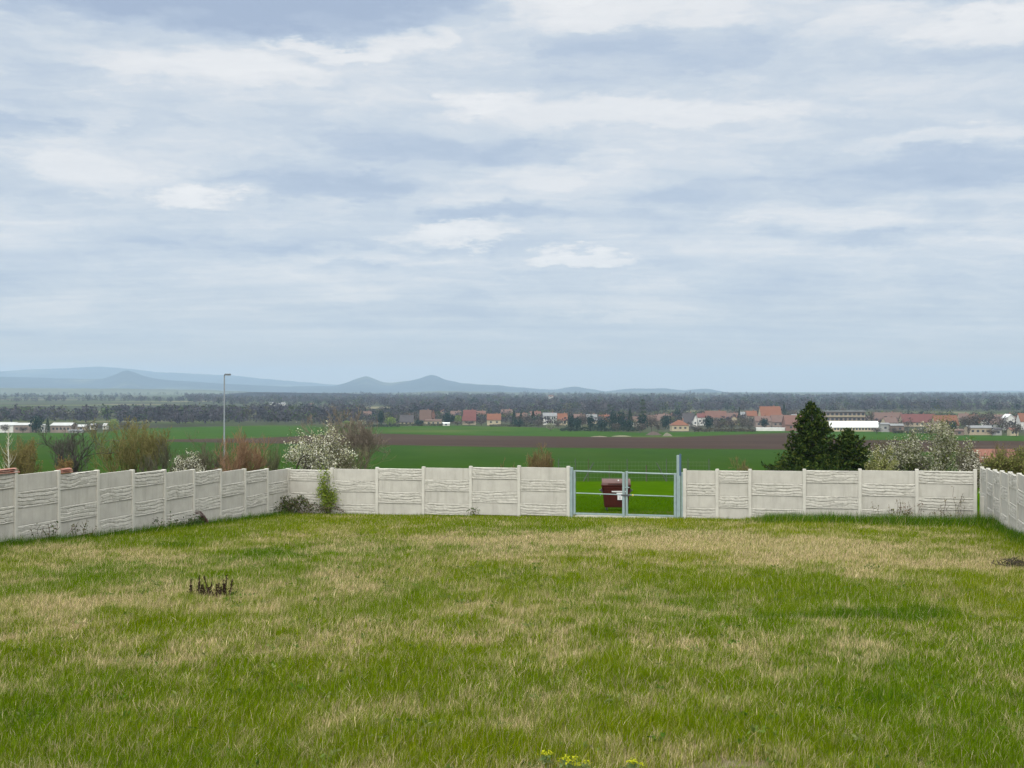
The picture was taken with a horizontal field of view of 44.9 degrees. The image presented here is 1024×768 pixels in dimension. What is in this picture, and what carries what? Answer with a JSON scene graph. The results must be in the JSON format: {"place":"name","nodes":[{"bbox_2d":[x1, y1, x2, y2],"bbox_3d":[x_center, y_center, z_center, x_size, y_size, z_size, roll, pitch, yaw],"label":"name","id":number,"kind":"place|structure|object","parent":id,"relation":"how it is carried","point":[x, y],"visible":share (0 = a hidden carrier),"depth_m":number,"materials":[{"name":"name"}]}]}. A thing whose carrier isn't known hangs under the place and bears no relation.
{"place":"outdoors","nodes":[
{"label":"outdoors","id":0,"kind":"place"},
{"bbox_2d":[0,367,334,386],"bbox_3d":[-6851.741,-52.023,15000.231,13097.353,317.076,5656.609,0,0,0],"label":"hills","id":1,"kind":"structure","parent":0,"point":[87,373],"depth_m":14204.04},
{"bbox_2d":[201,392,397,398],"bbox_3d":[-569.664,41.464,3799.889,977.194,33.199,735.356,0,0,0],"label":"wooded ridge","id":2,"kind":"structure","parent":0,"point":[262,393],"depth_m":3675.73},
{"bbox_2d":[0,370,722,392],"bbox_3d":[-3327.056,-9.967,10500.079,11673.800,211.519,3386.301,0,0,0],"label":"hills","id":3,"kind":"structure","parent":0,"point":[127,379],"depth_m":9837.02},
{"bbox_2d":[0,388,783,394],"bbox_3d":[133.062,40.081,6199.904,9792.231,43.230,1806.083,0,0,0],"label":"hills","id":4,"kind":"structure","parent":0,"point":[52,391],"depth_m":5814.31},
{"bbox_2d":[0,440,1021,480],"bbox_3d":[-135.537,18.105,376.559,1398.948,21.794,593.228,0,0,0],"label":"wheat field","id":5,"kind":"structure","parent":0,"point":[420,457],"depth_m":386.12,"materials":[{"name":"plant"}]},
{"bbox_2d":[968,449,1014,469],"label":"shed","id":6,"kind":"structure","parent":5,"relation":"on","point":[983,451],"depth_m":129.06,"materials":[{"name":"red tile"}]},
{"bbox_2d":[0,610,1023,767],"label":"grass","id":7,"kind":"structure","parent":0,"point":[994,668],"depth_m":13.12,"materials":[{"name":"plant"}]},
{"bbox_2d":[0,506,1023,767],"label":"ground","id":8,"kind":"structure","parent":0,"point":[760,765],"depth_m":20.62,"materials":[{"name":"plant"}]},
{"bbox_2d":[28,521,59,538],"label":"wall weed","id":9,"kind":"object","parent":8,"relation":"on","point":[46,530],"depth_m":36.37,"materials":[{"name":"plant"}]},
{"bbox_2d":[67,520,96,537],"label":"wall weed","id":10,"kind":"object","parent":8,"relation":"on","point":[73,525],"depth_m":37.70,"materials":[{"name":"plant"}]},
{"bbox_2d":[0,468,289,541],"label":"concrete fence","id":11,"kind":"object","parent":8,"relation":"on","point":[114,501],"visible":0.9,"depth_m":40.91,"materials":[{"name":"concrete"}]},
{"bbox_2d":[0,468,19,473],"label":"clay tile stack","id":12,"kind":"object","parent":11,"relation":"on","point":[9,470],"visible":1,"depth_m":34.97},
{"bbox_2d":[188,575,205,595],"bbox_3d":[-5.659,3.634,22.277,0.355,0.395,0.235,0,0,23],"label":"dried dock","id":13,"kind":"object","parent":8,"relation":"on","point":[192,591],"visible":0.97,"depth_m":22.30,"materials":[{"name":"plant"}]},
{"bbox_2d":[204,575,220,597],"bbox_3d":[-5.341,3.622,22.102,0.321,0.407,0.194,0,0,-23],"label":"dried dock","id":14,"kind":"object","parent":8,"relation":"on","point":[216,590],"visible":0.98,"depth_m":22.11,"materials":[{"name":"plant"}]},
{"bbox_2d":[220,575,236,595],"bbox_3d":[-5.139,3.640,22.317,0.382,0.409,0.191,0,0,0],"label":"dried dock","id":15,"kind":"object","parent":8,"relation":"on","point":[224,588],"visible":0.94,"depth_m":22.30,"materials":[{"name":"plant"}]},
{"bbox_2d":[280,495,313,513],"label":"bramble","id":16,"kind":"object","parent":8,"relation":"on","point":[296,501],"visible":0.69,"depth_m":52.48,"materials":[{"name":"plant"}]},
{"bbox_2d":[290,498,345,514],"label":"bramble","id":17,"kind":"object","parent":8,"relation":"on","point":[323,509],"visible":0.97,"depth_m":52.39,"materials":[{"name":"plant"}]},
{"bbox_2d":[312,461,342,513],"bbox_3d":[-7.802,4.469,52.553,1.442,2.418,0.370,0,0,15],"label":"climbing shrub","id":18,"kind":"object","parent":8,"relation":"on","point":[327,496],"visible":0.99,"depth_m":52.46,"materials":[{"name":"green plant"}]},
{"bbox_2d":[289,465,569,515],"bbox_3d":[-3.609,4.511,51.627,12.330,2.382,0.179,0,0,15],"label":"concrete fence","id":19,"kind":"object","parent":8,"relation":"on","point":[542,491],"visible":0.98,"depth_m":51.39,"materials":[{"name":"concrete"}]},
{"bbox_2d":[2,541,1023,767],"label":"dry stems","id":20,"kind":"object","parent":8,"relation":"on","point":[482,598],"visible":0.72,"depth_m":23.92,"materials":[{"name":"brown plant"}]},
{"bbox_2d":[8,560,1021,767],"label":"weeds","id":21,"kind":"object","parent":8,"relation":"on","point":[753,729],"visible":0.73,"depth_m":14.86,"materials":[{"name":"green plant"}]},
{"bbox_2d":[535,750,552,767],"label":"yellow spurge","id":22,"kind":"object","parent":8,"relation":"on","point":[544,758],"visible":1,"depth_m":10.12,"materials":[{"name":"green plant"}]},
{"bbox_2d":[557,754,577,767],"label":"yellow spurge","id":23,"kind":"object","parent":8,"relation":"on","point":[569,761],"visible":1,"depth_m":9.91,"materials":[{"name":"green plant"}]},
{"bbox_2d":[572,754,592,767],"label":"yellow spurge","id":24,"kind":"object","parent":8,"relation":"on","point":[579,764],"visible":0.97,"depth_m":9.92,"materials":[{"name":"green plant"}]},
{"bbox_2d":[599,478,632,510],"bbox_3d":[4.701,5.011,55.961,1.500,1.464,1.057,0,0,4],"label":"waste container","id":25,"kind":"object","parent":8,"relation":"on","point":[611,486],"visible":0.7,"depth_m":55.55,"materials":[{"name":"brown plastic"}]},
{"bbox_2d":[575,515,670,518],"bbox_3d":[4.620,5.464,49.653,4.266,0.275,0.650,0,0,15],"label":"threshold","id":26,"kind":"object","parent":8,"relation":"on","point":[592,516],"visible":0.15,"depth_m":49.79,"materials":[{"name":"concrete"}]},
{"bbox_2d":[570,454,682,517],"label":"metal gate","id":27,"kind":"structure","parent":8,"relation":"on","point":[678,494],"depth_m":49.38,"materials":[{"name":"metal"}]},
{"bbox_2d":[626,758,642,767],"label":"yellow spurge","id":28,"kind":"object","parent":8,"relation":"on","point":[632,762],"visible":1,"depth_m":9.88,"materials":[{"name":"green plant"}]},
{"bbox_2d":[683,469,976,519],"bbox_3d":[12.015,4.307,47.432,10.900,2.260,0.166,0,0,15],"label":"concrete fence","id":29,"kind":"object","parent":8,"relation":"on","point":[718,493],"visible":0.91,"depth_m":47.39,"materials":[{"name":"concrete"}]},
{"bbox_2d":[980,467,1023,534],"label":"concrete fence","id":30,"kind":"object","parent":8,"relation":"on","point":[1002,492],"visible":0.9,"depth_m":43.19,"materials":[{"name":"concrete"}]},
{"bbox_2d":[991,556,1023,567],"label":"brush pile","id":31,"kind":"object","parent":8,"relation":"on","point":[1018,562],"visible":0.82,"depth_m":28.31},
{"bbox_2d":[0,392,1023,435],"bbox_3d":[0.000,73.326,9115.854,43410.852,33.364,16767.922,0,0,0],"label":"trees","id":32,"kind":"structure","parent":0,"point":[70,403],"depth_m":1858.26,"materials":[{"name":"plant"}]},
{"bbox_2d":[0,422,17,432],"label":"warehouse","id":33,"kind":"structure","parent":32,"relation":"on","point":[11,425],"depth_m":801.90,"materials":[{"name":"white metal"}]},
{"bbox_2d":[13,423,34,432],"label":"warehouse","id":34,"kind":"structure","parent":32,"relation":"on","point":[19,425],"depth_m":801.90,"materials":[{"name":"white metal"}]},
{"bbox_2d":[28,414,43,432],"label":"evergreen tree","id":35,"kind":"object","parent":32,"relation":"on","point":[37,422],"visible":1,"depth_m":793.74,"materials":[{"name":"green plant"}]},
{"bbox_2d":[50,423,77,432],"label":"warehouse","id":36,"kind":"structure","parent":32,"relation":"on","point":[55,428],"depth_m":801.89,"materials":[{"name":"white metal"}]},
{"bbox_2d":[399,414,413,423],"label":"house","id":37,"kind":"structure","parent":32,"relation":"on","point":[406,419],"depth_m":991.14,"materials":[{"name":"brick"}]},
{"bbox_2d":[419,409,431,421],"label":"house","id":38,"kind":"structure","parent":32,"relation":"on","point":[424,414],"depth_m":1000.92,"materials":[{"name":"brick"}]},
{"bbox_2d":[425,419,441,424],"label":"outbuilding","id":39,"kind":"structure","parent":32,"relation":"on","point":[434,421],"depth_m":984.35,"materials":[{"name":"beige concrete"}]},
{"bbox_2d":[462,416,475,424],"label":"outbuilding","id":40,"kind":"structure","parent":32,"relation":"on","point":[469,418],"depth_m":1006.67,"materials":[{"name":"brown brick"}]},
{"bbox_2d":[463,409,475,415],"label":"house","id":41,"kind":"structure","parent":32,"relation":"on","point":[472,412],"depth_m":1020.21,"materials":[{"name":"brick"}]},
{"bbox_2d":[487,413,500,424],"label":"house","id":42,"kind":"structure","parent":32,"relation":"on","point":[494,418],"depth_m":989.77,"materials":[{"name":"brick"}]},
{"bbox_2d":[0,390,1023,424],"bbox_3d":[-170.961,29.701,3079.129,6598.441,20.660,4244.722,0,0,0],"label":"woods","id":43,"kind":"object","parent":32,"relation":"on","point":[275,411],"visible":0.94,"depth_m":1590.78,"materials":[{"name":"green plant"}]},
{"bbox_2d":[542,412,556,424],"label":"house","id":44,"kind":"structure","parent":32,"relation":"on","point":[551,415],"depth_m":999.92,"materials":[{"name":"brick"}]},
{"bbox_2d":[557,412,567,424],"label":"house","id":45,"kind":"structure","parent":32,"relation":"on","point":[561,415],"depth_m":992.15,"materials":[{"name":"brick"}]},
{"bbox_2d":[609,409,617,430],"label":"evergreen tree","id":46,"kind":"object","parent":32,"relation":"on","point":[614,420],"visible":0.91,"depth_m":845.10,"materials":[{"name":"green plant"}]},
{"bbox_2d":[636,414,647,430],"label":"evergreen tree","id":47,"kind":"object","parent":32,"relation":"on","point":[640,418],"visible":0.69,"depth_m":844.36,"materials":[{"name":"green plant"}]},
{"bbox_2d":[646,414,657,431],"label":"bare tree","id":48,"kind":"object","parent":32,"relation":"on","point":[652,420],"visible":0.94,"depth_m":815.63,"materials":[{"name":"grey plant"}]},
{"bbox_2d":[660,414,670,428],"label":"evergreen tree","id":49,"kind":"object","parent":32,"relation":"on","point":[664,423],"visible":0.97,"depth_m":876.69,"materials":[{"name":"green plant"}]},
{"bbox_2d":[669,418,688,430],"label":"house","id":50,"kind":"structure","parent":32,"relation":"on","point":[678,425],"depth_m":837.96,"materials":[{"name":"brick"}]},
{"bbox_2d":[681,412,693,425],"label":"house","id":51,"kind":"structure","parent":32,"relation":"on","point":[687,417],"depth_m":962.21,"materials":[{"name":"brick"}]},
{"bbox_2d":[357,407,1023,432],"bbox_3d":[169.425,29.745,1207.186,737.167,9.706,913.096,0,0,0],"label":"garden trees","id":52,"kind":"object","parent":32,"relation":"on","point":[508,415],"visible":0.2,"depth_m":1160.54,"materials":[{"name":"green plant"}]},
{"bbox_2d":[696,412,705,424],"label":"house","id":53,"kind":"structure","parent":32,"relation":"on","point":[700,416],"depth_m":985.55,"materials":[{"name":"paint"}]},
{"bbox_2d":[703,415,712,428],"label":"evergreen tree","id":54,"kind":"object","parent":32,"relation":"on","point":[707,423],"visible":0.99,"depth_m":868.26,"materials":[{"name":"green plant"}]},
{"bbox_2d":[704,410,726,423],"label":"house","id":55,"kind":"structure","parent":32,"relation":"on","point":[716,414],"depth_m":1041.76,"materials":[{"name":"brick"}]},
{"bbox_2d":[753,415,770,426],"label":"house","id":56,"kind":"structure","parent":32,"relation":"on","point":[756,419],"depth_m":931.13,"materials":[{"name":"brick"}]},
{"bbox_2d":[757,405,781,415],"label":"house","id":57,"kind":"structure","parent":32,"relation":"on","point":[768,410],"depth_m":983.81,"materials":[{"name":"brick"}]},
{"bbox_2d":[770,414,782,426],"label":"house","id":58,"kind":"structure","parent":32,"relation":"on","point":[776,420],"depth_m":941.28,"materials":[{"name":"brick"}]},
{"bbox_2d":[823,411,866,421],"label":"apartment block","id":59,"kind":"structure","parent":32,"relation":"on","point":[846,415],"depth_m":960.92,"materials":[{"name":"white concrete"}]},
{"bbox_2d":[870,411,901,422],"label":"house","id":60,"kind":"structure","parent":32,"relation":"on","point":[879,416],"depth_m":984.15,"materials":[{"name":"brick"}]},
{"bbox_2d":[880,416,897,423],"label":"house","id":61,"kind":"structure","parent":32,"relation":"on","point":[891,420],"depth_m":933.45,"materials":[{"name":"brick"}]},
{"bbox_2d":[898,413,934,426],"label":"house","id":62,"kind":"structure","parent":32,"relation":"on","point":[918,419],"depth_m":952.09,"materials":[{"name":"brick"}]},
{"bbox_2d":[931,414,959,428],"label":"house","id":63,"kind":"structure","parent":32,"relation":"on","point":[934,417],"depth_m":903.68,"materials":[{"name":"brick"}]},
{"bbox_2d":[968,414,983,424],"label":"bare tree","id":64,"kind":"object","parent":32,"relation":"on","point":[975,420],"visible":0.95,"depth_m":860.42,"materials":[{"name":"grey plant"}]},
{"bbox_2d":[963,425,992,434],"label":"shed","id":65,"kind":"structure","parent":32,"relation":"on","point":[978,429],"depth_m":747.68,"materials":[{"name":"white"}]},
{"bbox_2d":[979,413,996,424],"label":"bare tree","id":66,"kind":"object","parent":32,"relation":"on","point":[988,419],"visible":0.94,"depth_m":860.44,"materials":[{"name":"grey plant"}]},
{"bbox_2d":[995,415,1008,430],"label":"bare tree","id":67,"kind":"object","parent":32,"relation":"on","point":[1001,420],"visible":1,"depth_m":815.58,"materials":[{"name":"grey plant"}]},
{"bbox_2d":[1001,413,1015,429],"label":"house","id":68,"kind":"structure","parent":32,"relation":"on","point":[1009,416],"depth_m":859.93,"materials":[{"name":"brick"}]},
{"bbox_2d":[1015,413,1023,429],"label":"house","id":69,"kind":"structure","parent":32,"relation":"on","point":[1019,419],"depth_m":872.41,"materials":[{"name":"paint"}]},
{"bbox_2d":[0,425,1023,440],"bbox_3d":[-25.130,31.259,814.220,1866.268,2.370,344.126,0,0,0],"label":"meadow","id":70,"kind":"structure","parent":0,"point":[214,432],"depth_m":782.12,"materials":[{"name":"plant"}]},
{"bbox_2d":[349,423,399,426],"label":"hedge","id":71,"kind":"object","parent":70,"relation":"on","point":[386,425],"visible":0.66,"depth_m":935.92,"materials":[{"name":"green plant"}]},
{"bbox_2d":[400,423,442,425],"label":"hedge","id":72,"kind":"object","parent":70,"relation":"on","point":[412,424],"visible":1,"depth_m":969.50,"materials":[{"name":"green plant"}]},
{"bbox_2d":[489,424,543,426],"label":"hedge","id":73,"kind":"object","parent":70,"relation":"on","point":[492,425],"visible":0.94,"depth_m":952.26,"materials":[{"name":"green plant"}]},
{"bbox_2d":[560,426,639,431],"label":"hedge","id":74,"kind":"object","parent":70,"relation":"on","point":[589,429],"visible":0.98,"depth_m":822.47,"materials":[{"name":"green plant"}]},
{"bbox_2d":[694,428,755,431],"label":"hedge","id":75,"kind":"object","parent":70,"relation":"on","point":[725,430],"visible":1,"depth_m":815.16,"materials":[{"name":"green plant"}]},
{"bbox_2d":[756,428,784,430],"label":"garden wall","id":76,"kind":"structure","parent":70,"relation":"on","point":[770,429],"depth_m":839.46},
{"bbox_2d":[781,415,801,430],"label":"barn","id":77,"kind":"structure","parent":70,"relation":"on","point":[787,422],"depth_m":840.34,"materials":[{"name":"brick"}]},
{"bbox_2d":[828,421,877,430],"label":"livestock shed","id":78,"kind":"structure","parent":70,"relation":"on","point":[857,425],"depth_m":828.85,"materials":[{"name":"white metal"}]},
{"bbox_2d":[878,423,889,431],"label":"shed","id":79,"kind":"structure","parent":70,"relation":"on","point":[884,427],"depth_m":815.94,"materials":[{"name":"white"}]},
{"bbox_2d":[889,424,904,431],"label":"shed","id":80,"kind":"structure","parent":70,"relation":"on","point":[901,426],"depth_m":813.09,"materials":[{"name":"white"}]},
{"bbox_2d":[0,0,1023,391],"label":"sky","id":81,"kind":"structure","parent":0,"point":[602,195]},
{"bbox_2d":[18,433,1023,451],"bbox_3d":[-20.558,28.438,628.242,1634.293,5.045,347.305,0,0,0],"label":"ploughed field","id":82,"kind":"structure","parent":0,"point":[762,441],"depth_m":634.08,"materials":[{"name":"soil"}]},
{"bbox_2d":[576,481,979,510],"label":"pasture","id":83,"kind":"structure","parent":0,"point":[663,488],"depth_m":69.77,"materials":[{"name":"plant"}]},
{"bbox_2d":[0,430,17,471],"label":"birch sapling","id":84,"kind":"object","parent":83,"relation":"on","point":[8,465],"visible":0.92,"depth_m":57.97,"materials":[{"name":"white plant"}]},
{"bbox_2d":[0,435,43,474],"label":"brown shrub","id":85,"kind":"object","parent":83,"relation":"on","point":[24,463],"visible":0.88,"depth_m":65.80,"materials":[{"name":"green plant"}]},
{"bbox_2d":[52,455,73,473],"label":"brown shrub","id":86,"kind":"object","parent":83,"relation":"on","point":[66,463],"visible":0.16,"depth_m":59.06,"materials":[{"name":"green plant"}]},
{"bbox_2d":[36,415,113,473],"bbox_3d":[-21.864,3.755,61.239,4.669,4.444,2.741,0,0,34],"label":"bare tree","id":87,"kind":"object","parent":83,"relation":"on","point":[72,448],"visible":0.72,"depth_m":60.97,"materials":[{"name":"plant"}]},
{"bbox_2d":[84,415,173,472],"bbox_3d":[-19.725,3.779,63.775,4.810,4.428,4.003,0,0,0],"label":"willow shrub","id":88,"kind":"object","parent":83,"relation":"on","point":[124,455],"visible":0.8,"depth_m":63.31,"materials":[{"name":"green plant"}]},
{"bbox_2d":[130,434,189,472],"bbox_3d":[-17.728,4.220,61.995,1.812,3.464,3.593,0,0,32],"label":"bare shrub","id":89,"kind":"object","parent":83,"relation":"on","point":[165,459],"visible":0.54,"depth_m":62.26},
{"bbox_2d":[169,432,206,471],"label":"blossoming shrub","id":90,"kind":"object","parent":83,"relation":"on","point":[184,465],"visible":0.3,"depth_m":59.62,"materials":[{"name":"white plant"}]},
{"bbox_2d":[170,430,227,471],"bbox_3d":[-15.095,4.070,60.795,3.163,3.705,2.702,0,0,15],"label":"bare shrub","id":91,"kind":"object","parent":83,"relation":"on","point":[209,463],"visible":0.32,"depth_m":60.28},
{"bbox_2d":[223,374,230,471],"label":"street lamp","id":92,"kind":"object","parent":83,"relation":"on","point":[224,409],"visible":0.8,"depth_m":65.96,"materials":[{"name":"grey metal"}]},
{"bbox_2d":[213,428,274,471],"bbox_3d":[-13.166,3.931,59.910,3.101,3.957,3.322,0,0,0],"label":"red twig shrub","id":93,"kind":"object","parent":83,"relation":"on","point":[241,460],"visible":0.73,"depth_m":59.63,"materials":[{"name":"plant"}]},
{"bbox_2d":[263,442,281,470],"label":"bare shrub","id":94,"kind":"object","parent":83,"relation":"on","point":[274,464],"visible":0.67,"depth_m":66.10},
{"bbox_2d":[280,420,358,469],"bbox_3d":[-9.408,3.818,60.901,4.200,4.289,5.374,0,0,0],"label":"blossoming tree","id":95,"kind":"object","parent":83,"relation":"on","point":[318,445],"visible":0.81,"depth_m":60.60,"materials":[{"name":"white plant"}]},
{"bbox_2d":[290,404,354,451],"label":"bare tree","id":96,"kind":"object","parent":83,"relation":"on","point":[337,422],"visible":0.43,"depth_m":73.35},
{"bbox_2d":[312,441,392,469],"bbox_3d":[-8.367,4.337,61.588,4.271,3.242,4.380,0,0,11],"label":"bare shrub","id":97,"kind":"object","parent":83,"relation":"on","point":[355,461],"visible":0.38,"depth_m":62.05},
{"bbox_2d":[323,406,390,468],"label":"bare tree","id":98,"kind":"object","parent":83,"relation":"on","point":[365,439],"visible":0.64,"depth_m":65.97,"materials":[{"name":"plant"}]},
{"bbox_2d":[525,442,554,467],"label":"brown shrub","id":99,"kind":"object","parent":83,"relation":"on","point":[547,462],"visible":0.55,"depth_m":59.98,"materials":[{"name":"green plant"}]},
{"bbox_2d":[558,459,673,480],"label":"wire fence","id":100,"kind":"object","parent":83,"relation":"on","point":[609,477],"visible":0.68,"depth_m":79.98,"materials":[{"name":"metal"}]},
{"bbox_2d":[560,495,673,516],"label":"grass","id":101,"kind":"structure","parent":83,"relation":"on","point":[649,512],"depth_m":58.23,"materials":[{"name":"plant"}]},
{"bbox_2d":[730,456,752,470],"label":"brown shrub","id":102,"kind":"object","parent":83,"relation":"on","point":[744,467],"visible":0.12,"depth_m":58.17,"materials":[{"name":"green plant"}]},
{"bbox_2d":[760,400,856,483],"bbox_3d":[14.844,3.409,60.965,5.952,5.219,6.309,0,0,0],"label":"spruce","id":103,"kind":"object","parent":83,"relation":"on","point":[811,424],"visible":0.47,"depth_m":60.43,"materials":[{"name":"green plant"}]},
{"bbox_2d":[829,427,900,470],"bbox_3d":[16.838,4.083,60.562,5.354,3.970,5.364,0,0,28],"label":"bush","id":104,"kind":"object","parent":83,"relation":"on","point":[848,438],"visible":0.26,"depth_m":60.07,"materials":[{"name":"green plant"}]},
{"bbox_2d":[864,444,898,483],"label":"leafing shrub","id":105,"kind":"object","parent":83,"relation":"on","point":[883,466],"visible":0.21,"depth_m":57.90,"materials":[{"name":"green plant"}]},
{"bbox_2d":[860,436,924,470],"bbox_3d":[19.569,4.378,63.979,3.639,3.331,3.766,0,0,0],"label":"blossoming tree","id":106,"kind":"object","parent":83,"relation":"on","point":[882,451],"visible":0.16,"depth_m":63.74,"materials":[{"name":"white plant"}]},
{"bbox_2d":[879,399,978,470],"bbox_3d":[21.013,3.310,62.253,4.717,5.298,3.375,0,0,34],"label":"blossoming tree","id":107,"kind":"object","parent":83,"relation":"on","point":[909,459],"visible":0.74,"depth_m":61.82,"materials":[{"name":"white plant"}]},
{"bbox_2d":[951,442,990,493],"bbox_3d":[22.173,4.252,59.917,1.980,3.319,1.774,0,0,0],"label":"blossoming shrub","id":108,"kind":"object","parent":83,"relation":"on","point":[963,465],"visible":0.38,"depth_m":59.77,"materials":[{"name":"white plant"}]},
{"bbox_2d":[979,445,1023,474],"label":"leafing shrub","id":109,"kind":"object","parent":83,"relation":"on","point":[1015,465],"visible":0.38,"depth_m":55.70,"materials":[{"name":"green plant"}]},
{"bbox_2d":[992,441,1016,460],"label":"bare tree","id":110,"kind":"object","parent":83,"relation":"on","point":[997,444],"visible":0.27,"depth_m":73.92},
{"bbox_2d":[921,391,1023,391],"bbox_3d":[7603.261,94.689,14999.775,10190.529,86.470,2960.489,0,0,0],"label":"distant hills","id":111,"kind":"structure","parent":0,"point":[974,391],"depth_m":14605.42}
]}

